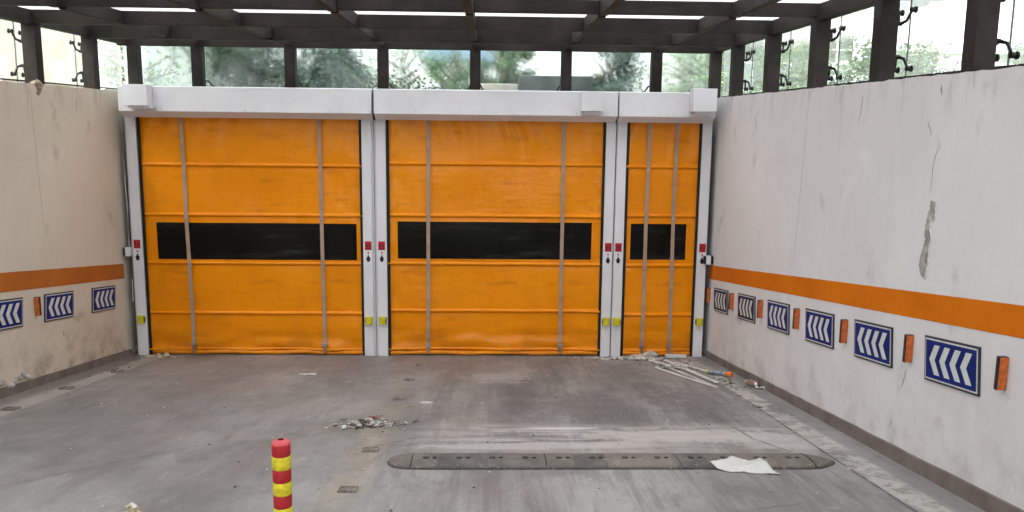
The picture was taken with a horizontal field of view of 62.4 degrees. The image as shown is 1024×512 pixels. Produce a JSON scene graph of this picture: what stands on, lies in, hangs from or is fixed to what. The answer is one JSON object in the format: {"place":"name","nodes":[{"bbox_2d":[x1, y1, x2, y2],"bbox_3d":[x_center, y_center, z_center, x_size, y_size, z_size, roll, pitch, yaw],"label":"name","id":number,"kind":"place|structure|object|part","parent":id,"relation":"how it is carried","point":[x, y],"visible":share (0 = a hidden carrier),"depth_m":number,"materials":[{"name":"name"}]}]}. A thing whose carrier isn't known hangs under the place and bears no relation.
{"place":"outdoors","nodes":[
{"label":"outdoors","id":0,"kind":"place"},
{"bbox_2d":[299,373,316,374],"bbox_3d":[-2.261,1.307,9.359,0.195,0.025,0.119,-2,9,-14],"label":"paper scrap","id":1,"kind":"object","parent":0,"point":[307,373],"visible":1,"depth_m":9.35,"materials":[{"name":"white paper"}]},
{"bbox_2d":[0,350,985,511],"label":"ramp floor","id":2,"kind":"structure","parent":0,"point":[48,426],"depth_m":6.47,"materials":[{"name":"concrete"}]},
{"bbox_2d":[0,406,20,410],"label":"road stud","id":3,"kind":"object","parent":2,"relation":"on","point":[10,408],"visible":1,"depth_m":7.34,"materials":[{"name":"plastic"}]},
{"bbox_2d":[58,386,74,389],"bbox_3d":[-4.422,1.309,8.392,0.122,0.017,0.101,0,1,-2],"label":"road stud","id":4,"kind":"object","parent":2,"relation":"on","point":[66,387],"visible":1,"depth_m":8.37,"materials":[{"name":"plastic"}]},
{"bbox_2d":[0,79,137,398],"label":"wall","id":5,"kind":"structure","parent":2,"relation":"on","point":[64,222],"depth_m":9.02,"materials":[{"name":"beige paint"}]},
{"bbox_2d":[0,297,22,330],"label":"chevron sign","id":6,"kind":"object","parent":5,"relation":"attached to","point":[11,313],"visible":1,"depth_m":8.04,"materials":[{"name":"metal"}]},
{"bbox_2d":[34,297,41,315],"bbox_3d":[-4.763,0.505,8.486,0.052,0.190,0.037,0,9,-2],"label":"wall reflector","id":7,"kind":"object","parent":5,"relation":"attached to","point":[37,305],"depth_m":8.47,"materials":[{"name":"orange plastic"}]},
{"bbox_2d":[44,291,73,321],"bbox_3d":[-4.794,0.529,8.955,0.016,0.286,0.600,0,1,-2],"label":"chevron sign","id":8,"kind":"object","parent":5,"relation":"attached to","point":[58,305],"visible":1,"depth_m":8.92,"materials":[{"name":"metal"}]},
{"bbox_2d":[91,285,115,312],"bbox_3d":[-4.824,0.505,9.994,0.016,0.286,0.600,0,1,-2],"label":"chevron sign","id":9,"kind":"object","parent":5,"relation":"attached to","point":[103,298],"visible":1,"depth_m":9.96,"materials":[{"name":"metal"}]},
{"bbox_2d":[123,247,131,255],"bbox_3d":[-4.781,-0.057,10.519,0.083,0.110,0.092,0,9,-2],"label":"detector box","id":10,"kind":"object","parent":5,"relation":"attached to","point":[127,251],"visible":1,"depth_m":10.48,"materials":[{"name":"white plastic"}]},
{"bbox_2d":[121,116,133,300],"bbox_3d":[-4.768,-0.567,10.479,0.033,2.300,0.015,6,10,30],"label":"cable","id":11,"kind":"object","parent":5,"relation":"attached to","point":[126,202],"visible":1,"depth_m":10.45,"materials":[{"name":"black rubber"}]},
{"bbox_2d":[3,445,195,485],"bbox_3d":[-3.012,1.396,5.252,0.012,0.245,2.344,8,11,38],"label":"floor crack","id":12,"kind":"object","parent":2,"relation":"on","point":[94,466],"visible":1,"depth_m":5.54,"materials":[{"name":"grey concrete"}]},
{"bbox_2d":[89,366,140,376],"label":"gutter crumbs","id":13,"kind":"object","parent":2,"relation":"on","point":[116,369],"visible":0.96,"depth_m":9.48,"materials":[{"name":"paint"}]},
{"bbox_2d":[122,502,141,511],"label":"foam offcuts","id":14,"kind":"object","parent":2,"relation":"on","point":[132,507],"visible":1,"depth_m":4.53,"materials":[{"name":"white plastic"}]},
{"bbox_2d":[132,353,182,357],"bbox_3d":[-4.439,1.254,10.586,0.606,0.059,0.202,0,9,-2],"label":"foam rubble","id":15,"kind":"object","parent":2,"relation":"on","point":[158,355],"visible":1,"depth_m":10.58,"materials":[{"name":"paint"}]},
{"bbox_2d":[117,84,376,355],"bbox_3d":[-3.216,-0.388,10.509,3.058,3.372,0.810,0,9,-2],"label":"roller door","id":16,"kind":"structure","parent":2,"relation":"on","point":[252,216],"depth_m":10.57,"materials":[{"name":"orange plastic"}]},
{"bbox_3d":[-3.198,-0.183,10.609,2.487,0.465,0.027,0,9,-2],"label":"window","id":17,"kind":"part","parent":16,"relation":"part of","materials":[{"name":"black plastic"}]},
{"bbox_2d":[271,438,292,511],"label":"striped bollard","id":18,"kind":"object","parent":2,"relation":"on","point":[281,475],"visible":1,"depth_m":3.48,"materials":[{"name":"red plastic"}]},
{"bbox_2d":[337,486,358,492],"bbox_3d":[-0.993,1.409,5.109,0.116,0.017,0.096,0,1,-2],"label":"road stud","id":19,"kind":"object","parent":2,"relation":"on","point":[347,489],"visible":1,"depth_m":5.07,"materials":[{"name":"plastic"}]},
{"bbox_2d":[321,415,419,429],"bbox_3d":[-1.185,1.356,6.917,0.863,0.097,0.488,0,9,-2],"label":"rubble heap","id":20,"kind":"object","parent":2,"relation":"on","point":[364,423],"visible":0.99,"depth_m":6.83,"materials":[{"name":"paint"}]},
{"bbox_2d":[362,447,378,451],"bbox_3d":[-1.014,1.387,6.061,0.116,0.017,0.096,0,1,-4],"label":"road stud","id":21,"kind":"object","parent":2,"relation":"on","point":[370,449],"visible":1,"depth_m":6.02,"materials":[{"name":"plastic"}]},
{"bbox_2d":[393,396,406,399],"bbox_3d":[-1.059,1.343,7.994,0.116,0.017,0.096,1,1,0],"label":"road stud","id":22,"kind":"object","parent":2,"relation":"on","point":[400,397],"visible":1,"depth_m":7.97,"materials":[{"name":"plastic"}]},
{"bbox_2d":[404,378,414,380],"bbox_3d":[-1.095,1.319,9.032,0.116,0.017,0.096,0,1,-4],"label":"road stud","id":23,"kind":"object","parent":2,"relation":"on","point":[409,379],"visible":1,"depth_m":8.99,"materials":[{"name":"plastic"}]},
{"bbox_2d":[1,360,889,510],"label":"floor grit","id":24,"kind":"object","parent":2,"relation":"on","point":[457,438],"visible":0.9,"depth_m":6.45,"materials":[{"name":"paint"}]},
{"bbox_2d":[391,440,598,445],"bbox_3d":[-0.042,1.393,6.317,1.709,0.024,0.022,-1,9,-7],"label":"floor crack","id":25,"kind":"object","parent":2,"relation":"on","point":[506,442],"visible":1,"depth_m":6.32,"materials":[{"name":"grey concrete"}]},
{"bbox_2d":[373,89,617,356],"bbox_3d":[-0.216,-0.370,10.610,2.998,3.372,0.780,0,9,-2],"label":"roller door","id":26,"kind":"structure","parent":2,"relation":"on","point":[494,215],"depth_m":10.65,"materials":[{"name":"orange plastic"}]},
{"bbox_3d":[-0.216,-0.194,10.698,2.452,0.475,0.028,0,9,-2],"label":"window","id":27,"kind":"part","parent":26,"relation":"part of","materials":[{"name":"black plastic"}]},
{"bbox_2d":[387,453,834,469],"bbox_3d":[0.692,1.394,5.803,3.085,0.040,0.380,0,1,-2],"label":"speed hump","id":28,"kind":"object","parent":2,"relation":"on","point":[426,461],"visible":1,"depth_m":5.71,"materials":[{"name":"rubber"}]},
{"bbox_2d":[574,354,675,360],"bbox_3d":[1.440,1.288,10.742,1.304,0.093,0.425,0,9,-2],"label":"debris","id":29,"kind":"object","parent":2,"relation":"on","point":[633,357],"depth_m":10.66,"materials":[{"name":"paint"}]},
{"bbox_2d":[638,351,657,356],"bbox_3d":[1.716,1.256,10.772,0.308,0.089,0.111,-1,9,-12],"label":"plaster chunk","id":30,"kind":"object","parent":2,"relation":"on","point":[650,354],"visible":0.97,"depth_m":10.74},
{"bbox_2d":[609,88,717,356],"bbox_3d":[1.878,-0.366,10.638,1.210,3.400,0.840,0,9,-2],"label":"roller door","id":31,"kind":"structure","parent":2,"relation":"on","point":[662,174],"depth_m":10.71,"materials":[{"name":"orange plastic"}]},
{"bbox_3d":[1.860,-0.180,10.766,0.713,0.460,0.017,0,9,-3],"label":"window","id":32,"kind":"part","parent":31,"relation":"part of","materials":[{"name":"black plastic"}]},
{"bbox_2d":[648,360,686,369],"bbox_3d":[1.860,1.306,10.159,0.024,0.116,0.801,-3,10,-22],"label":"plastic strip","id":33,"kind":"object","parent":2,"relation":"on","point":[665,364],"visible":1,"depth_m":10.21,"materials":[{"name":"white plastic"}]},
{"bbox_2d":[638,361,712,369],"bbox_3d":[2.067,1.324,10.216,1.046,0.142,1.030,0,9,-2],"label":"corner debris","id":34,"kind":"object","parent":2,"relation":"on","point":[692,364],"visible":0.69,"depth_m":10.22,"materials":[{"name":"paint"}]},
{"bbox_2d":[665,354,686,357],"bbox_3d":[2.097,1.282,10.825,0.270,0.040,0.060,2,9,-5],"label":"white block","id":35,"kind":"object","parent":2,"relation":"on","point":[675,355],"depth_m":10.80,"materials":[{"name":"plastic"}]},
{"bbox_2d":[664,365,687,368],"bbox_3d":[1.926,1.309,9.953,0.276,0.060,0.169,3,9,14],"label":"film scrap","id":36,"kind":"object","parent":2,"relation":"on","point":[674,366],"visible":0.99,"depth_m":9.94,"materials":[{"name":"white plastic"}]},
{"bbox_2d":[654,366,716,387],"bbox_3d":[1.883,1.326,9.315,0.032,0.193,1.373,-2,9,-17],"label":"plastic strip","id":37,"kind":"object","parent":2,"relation":"on","point":[686,377],"visible":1,"depth_m":9.21,"materials":[{"name":"white plastic"}]},
{"bbox_2d":[665,365,709,383],"bbox_3d":[1.945,1.323,9.445,0.008,0.186,1.287,-1,9,-11],"label":"plastic strip","id":38,"kind":"object","parent":2,"relation":"on","point":[687,374],"visible":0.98,"depth_m":9.39,"materials":[{"name":"white plastic"}]},
{"bbox_2d":[674,361,705,370],"bbox_3d":[2.114,1.310,10.040,0.016,0.109,0.734,-2,10,-19],"label":"plastic strip","id":39,"kind":"object","parent":2,"relation":"on","point":[690,366],"visible":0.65,"depth_m":10.02,"materials":[{"name":"white plastic"}]},
{"bbox_2d":[663,359,718,382],"bbox_3d":[2.037,1.317,9.745,0.040,0.234,1.634,-1,9,-9],"label":"plastic strip","id":40,"kind":"object","parent":2,"relation":"on","point":[698,374],"visible":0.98,"depth_m":9.52,"materials":[{"name":"white plastic"}]},
{"bbox_2d":[634,427,775,430],"bbox_3d":[1.569,1.393,6.824,1.357,0.019,0.034,0,9,-7],"label":"floor crack","id":41,"kind":"object","parent":2,"relation":"on","point":[708,428],"visible":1,"depth_m":6.83,"materials":[{"name":"grey concrete"}]},
{"bbox_2d":[705,369,732,376],"bbox_3d":[2.323,1.311,9.474,0.310,0.064,0.064,2,2,41],"label":"foam can","id":42,"kind":"object","parent":2,"relation":"on","point":[717,372],"visible":1,"depth_m":9.46,"materials":[{"name":"metal"}]},
{"bbox_2d":[662,391,790,451],"bbox_3d":[1.729,1.385,7.301,0.082,0.326,2.442,-1,9,-12],"label":"floor crack","id":43,"kind":"object","parent":2,"relation":"on","point":[727,423],"visible":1,"depth_m":7.04,"materials":[{"name":"grey concrete"}]},
{"bbox_2d":[713,375,757,397],"bbox_3d":[2.325,1.353,8.964,0.445,0.213,1.542,0,9,-2],"label":"gutter debris","id":44,"kind":"object","parent":2,"relation":"on","point":[726,381],"visible":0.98,"depth_m":9.02,"materials":[{"name":"paint"}]},
{"bbox_2d":[710,456,779,473],"bbox_3d":[1.558,1.390,5.678,0.448,0.039,0.272,3,9,12],"label":"white cloth","id":45,"kind":"object","parent":2,"relation":"on","point":[736,464],"visible":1,"depth_m":5.63,"materials":[{"name":"white fabric"}]},
{"bbox_2d":[744,379,759,387],"bbox_3d":[2.504,1.329,8.762,0.064,0.064,0.260,0,1,-14],"label":"foam can","id":46,"kind":"object","parent":2,"relation":"on","point":[751,383],"visible":0.98,"depth_m":8.76,"materials":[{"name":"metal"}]},
{"bbox_2d":[687,363,916,511],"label":"floor crack","id":47,"kind":"object","parent":2,"relation":"on","point":[819,448],"visible":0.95,"depth_m":6.15,"materials":[{"name":"grey concrete"}]},
{"bbox_2d":[757,406,857,469],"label":"broken flakes","id":48,"kind":"object","parent":2,"relation":"on","point":[852,467],"visible":1,"depth_m":5.72,"materials":[{"name":"grey concrete"}]},
{"bbox_2d":[702,66,1023,511],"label":"wall","id":49,"kind":"structure","parent":2,"relation":"on","point":[897,205],"depth_m":6.02,"materials":[{"name":"white paint"}]},
{"bbox_2d":[0,0,1023,97],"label":"glass canopy","id":50,"kind":"object","parent":49,"relation":"on","point":[506,44],"visible":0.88,"depth_m":8.64,"materials":[{"name":"clear glass"}]},
{"bbox_2d":[703,255,713,264],"bbox_3d":[2.519,0.049,10.718,0.178,0.110,0.092,0,9,-2],"label":"detector box","id":51,"kind":"object","parent":49,"relation":"attached to","point":[708,259],"visible":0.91,"depth_m":10.68,"materials":[{"name":"white plastic"}]},
{"bbox_2d":[706,288,710,302],"bbox_3d":[2.520,0.505,10.853,0.052,0.190,0.037,0,9,-2],"label":"wall reflector","id":52,"kind":"object","parent":49,"relation":"attached to","point":[708,291],"depth_m":10.84,"materials":[{"name":"orange plastic"}]},
{"bbox_2d":[714,288,728,314],"bbox_3d":[2.551,0.548,10.331,0.016,0.288,0.610,0,1,-2],"label":"chevron sign","id":53,"kind":"object","parent":49,"relation":"attached to","point":[721,296],"visible":1,"depth_m":10.27,"materials":[{"name":"metal"}]},
{"bbox_2d":[728,293,733,309],"bbox_3d":[2.549,0.528,9.820,0.052,0.190,0.037,0,9,-2],"label":"wall reflector","id":54,"kind":"object","parent":49,"relation":"attached to","point":[731,301],"depth_m":9.80,"materials":[{"name":"orange plastic"}]},
{"bbox_2d":[738,293,755,323],"bbox_3d":[2.581,0.571,9.313,0.016,0.288,0.610,0,1,-2],"label":"chevron sign","id":55,"kind":"object","parent":49,"relation":"attached to","point":[746,307],"visible":1,"depth_m":9.25,"materials":[{"name":"metal"}]},
{"bbox_2d":[757,300,762,317],"bbox_3d":[2.579,0.552,8.787,0.052,0.190,0.037,0,9,-2],"label":"wall reflector","id":56,"kind":"object","parent":49,"relation":"attached to","point":[759,308],"depth_m":8.77,"materials":[{"name":"orange plastic"}]},
{"bbox_2d":[767,300,789,334],"bbox_3d":[2.610,0.594,8.294,0.016,0.288,0.610,0,1,-2],"label":"chevron sign","id":57,"kind":"object","parent":49,"relation":"attached to","point":[778,316],"visible":1,"depth_m":8.26,"materials":[{"name":"metal"}]},
{"bbox_2d":[792,308,799,328],"bbox_3d":[2.608,0.576,7.755,0.052,0.190,0.037,0,9,-2],"label":"wall reflector","id":58,"kind":"object","parent":49,"relation":"attached to","point":[796,316],"depth_m":7.74,"materials":[{"name":"orange plastic"}]},
{"bbox_2d":[805,308,834,348],"bbox_3d":[2.639,0.618,7.266,0.016,0.288,0.610,0,1,-2],"label":"chevron sign","id":59,"kind":"object","parent":49,"relation":"attached to","point":[819,327],"visible":1,"depth_m":7.23,"materials":[{"name":"metal"}]},
{"bbox_2d":[839,319,847,342],"bbox_3d":[2.638,0.599,6.722,0.052,0.190,0.037,0,9,-2],"label":"wall reflector","id":60,"kind":"object","parent":49,"relation":"attached to","point":[843,330],"depth_m":6.71,"materials":[{"name":"orange plastic"}]},
{"bbox_2d":[854,319,892,367],"bbox_3d":[2.668,0.641,6.257,0.016,0.288,0.610,0,1,-2],"label":"chevron sign","id":61,"kind":"object","parent":49,"relation":"attached to","point":[873,342],"visible":1,"depth_m":6.22,"materials":[{"name":"metal"}]},
{"bbox_2d":[902,334,913,362],"bbox_3d":[2.667,0.623,5.689,0.052,0.190,0.037,0,9,-2],"label":"wall reflector","id":62,"kind":"object","parent":49,"relation":"attached to","point":[908,348],"depth_m":5.67,"materials":[{"name":"orange plastic"}]},
{"bbox_2d":[924,335,980,396],"bbox_3d":[2.698,0.665,5.198,0.016,0.288,0.610,0,1,-2],"label":"chevron sign","id":63,"kind":"object","parent":49,"relation":"attached to","point":[953,364],"visible":1,"depth_m":5.15,"materials":[{"name":"metal"}]},
{"bbox_2d":[993,356,1008,389],"bbox_3d":[2.697,0.646,4.657,0.052,0.190,0.037,0,9,-2],"label":"wall reflector","id":64,"kind":"object","parent":49,"relation":"attached to","point":[1001,372],"depth_m":4.64,"materials":[{"name":"orange plastic"}]},
{"bbox_2d":[206,0,1023,91],"label":"sky","id":65,"kind":"structure","parent":0,"point":[580,60],"materials":[{"name":"white"}]},
{"label":"ground","id":66,"kind":"structure","parent":0,"visible":0},
{"bbox_2d":[0,19,83,87],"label":"beige building","id":67,"kind":"structure","parent":66,"relation":"on","point":[58,57],"depth_m":14.91,"materials":[{"name":"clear glass"}]},
{"bbox_2d":[98,41,189,89],"bbox_3d":[-9.256,-4.905,20.791,2.915,2.595,3.218,0,9,-2],"label":"broadleaf tree","id":68,"kind":"object","parent":66,"relation":"on","point":[150,73],"visible":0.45,"depth_m":20.74,"materials":[{"name":"green plant"}]},
{"bbox_2d":[97,39,191,89],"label":"pale building","id":69,"kind":"structure","parent":66,"relation":"on","point":[186,79],"depth_m":25.29,"materials":[{"name":"glass"}]},
{"bbox_2d":[189,47,284,86],"bbox_3d":[-5.569,-4.152,17.416,2.618,2.297,2.647,0,9,-2],"label":"broadleaf tree","id":70,"kind":"object","parent":66,"relation":"on","point":[263,57],"visible":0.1,"depth_m":17.48,"materials":[{"name":"green plant"}]},
{"bbox_2d":[276,49,375,87],"bbox_3d":[-3.588,-3.738,17.046,2.305,1.599,1.752,4,10,20],"label":"bush","id":71,"kind":"object","parent":66,"relation":"on","point":[360,71],"visible":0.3,"depth_m":16.74,"materials":[{"name":"green plant"}]},
{"bbox_2d":[251,66,446,89],"bbox_3d":[-2.332,-2.420,11.576,3.251,0.465,0.433,0,9,-2],"label":"ground creeper","id":72,"kind":"object","parent":66,"relation":"on","point":[407,87],"visible":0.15,"depth_m":11.54,"materials":[{"name":"green plant"}]},
{"bbox_2d":[345,67,366,87],"bbox_3d":[-2.068,-2.388,11.780,0.565,0.531,0.155,0,9,-2],"label":"leaning twig","id":73,"kind":"object","parent":66,"relation":"on","point":[356,80],"visible":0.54,"depth_m":11.76,"materials":[{"name":"grey plant"}]},
{"bbox_2d":[365,49,431,88],"bbox_3d":[-2.858,-4.668,20.451,2.382,2.395,2.328,-7,12,-39],"label":"broadleaf tree","id":74,"kind":"object","parent":66,"relation":"on","point":[402,65],"visible":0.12,"depth_m":20.46,"materials":[{"name":"green plant"}]},
{"bbox_2d":[424,50,458,88],"bbox_3d":[-1.908,-6.527,31.322,2.600,2.700,5.300,0,9,-2],"label":"grey annex","id":75,"kind":"object","parent":66,"relation":"on","point":[437,84],"depth_m":28.92,"materials":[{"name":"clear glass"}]},
{"bbox_2d":[428,50,459,88],"bbox_3d":[-1.246,-3.698,17.566,1.319,1.357,1.286,0,9,-2],"label":"bush","id":76,"kind":"object","parent":66,"relation":"on","point":[439,79],"visible":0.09,"depth_m":17.61,"materials":[{"name":"green plant"}]},
{"bbox_2d":[529,76,592,90],"bbox_3d":[0.605,-2.329,11.851,1.020,0.370,0.400,0,9,-2],"label":"planter box","id":77,"kind":"object","parent":66,"relation":"on","point":[577,83],"visible":0.06,"depth_m":11.65,"materials":[{"name":"grey concrete"}]},
{"bbox_2d":[578,52,649,91],"bbox_3d":[2.026,-3.921,16.651,1.698,2.152,1.556,0,9,-2],"label":"broadleaf tree","id":78,"kind":"object","parent":66,"relation":"on","point":[629,74],"visible":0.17,"depth_m":16.39,"materials":[{"name":"green plant"}]},
{"bbox_2d":[642,53,753,96],"bbox_3d":[4.202,-4.177,19.143,2.487,1.925,2.204,0,9,-2],"label":"broadleaf tree","id":79,"kind":"object","parent":66,"relation":"on","point":[691,75],"visible":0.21,"depth_m":19.07,"materials":[{"name":"green plant"}]},
{"bbox_2d":[744,29,869,92],"bbox_3d":[5.491,-3.444,15.958,2.550,2.009,2.395,0,9,-2],"label":"garden shrub","id":80,"kind":"object","parent":66,"relation":"on","point":[795,50],"visible":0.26,"depth_m":15.70,"materials":[{"name":"green plant"}]},
{"bbox_2d":[683,0,945,96],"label":"grey tower","id":81,"kind":"structure","parent":66,"relation":"on","point":[866,16],"depth_m":41.84,"materials":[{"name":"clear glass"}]},
{"bbox_2d":[743,62,753,90],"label":"window","id":82,"kind":"structure","parent":81,"relation":"in","point":[748,65],"depth_m":41.92,"materials":[{"name":"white glass"}]},
{"bbox_2d":[779,62,790,89],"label":"window","id":83,"kind":"structure","parent":81,"relation":"in","point":[781,70],"depth_m":41.95,"materials":[{"name":"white glass"}]},
{"bbox_2d":[851,8,870,29],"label":"window","id":84,"kind":"structure","parent":81,"relation":"in","point":[866,13],"depth_m":41.65,"materials":[{"name":"white glass"}]},
{"bbox_2d":[900,1,909,10],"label":"window","id":85,"kind":"structure","parent":81,"relation":"in","point":[905,6],"depth_m":41.63,"materials":[{"name":"white glass"}]},
{"bbox_2d":[829,10,872,81],"bbox_3d":[8.832,-5.960,22.137,1.700,4.500,0.043,0,9,-2],"label":"scaffolding","id":86,"kind":"object","parent":66,"relation":"on","point":[839,22],"visible":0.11,"depth_m":22.16,"materials":[{"name":"white metal"}]},
{"bbox_2d":[791,35,955,87],"bbox_3d":[6.537,-3.083,14.775,2.834,1.738,2.812,0,9,-2],"label":"garden shrub","id":87,"kind":"object","parent":66,"relation":"on","point":[866,60],"visible":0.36,"depth_m":14.62,"materials":[{"name":"green plant"}]},
{"bbox_2d":[854,32,960,81],"bbox_3d":[7.540,-3.278,15.767,2.299,1.631,1.961,4,10,19],"label":"garden shrub","id":88,"kind":"object","parent":66,"relation":"on","point":[937,51],"visible":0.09,"depth_m":15.40,"materials":[{"name":"green plant"}]},
{"bbox_2d":[827,0,1023,85],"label":"white house","id":89,"kind":"structure","parent":66,"relation":"on","point":[946,18],"depth_m":22.27,"materials":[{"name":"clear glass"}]},
{"bbox_2d":[915,61,1012,71],"bbox_3d":[9.346,-3.309,16.698,3.265,0.980,0.060,-1,9,-9],"label":"handrail","id":90,"kind":"object","parent":66,"relation":"on","point":[954,63],"visible":0.07,"depth_m":16.50,"materials":[{"name":"metal"}]},
{"bbox_2d":[1006,39,1023,64],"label":"garden shrub","id":91,"kind":"object","parent":66,"relation":"on","point":[1021,56],"visible":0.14,"depth_m":15.84,"materials":[{"name":"green plant"}]}
]}

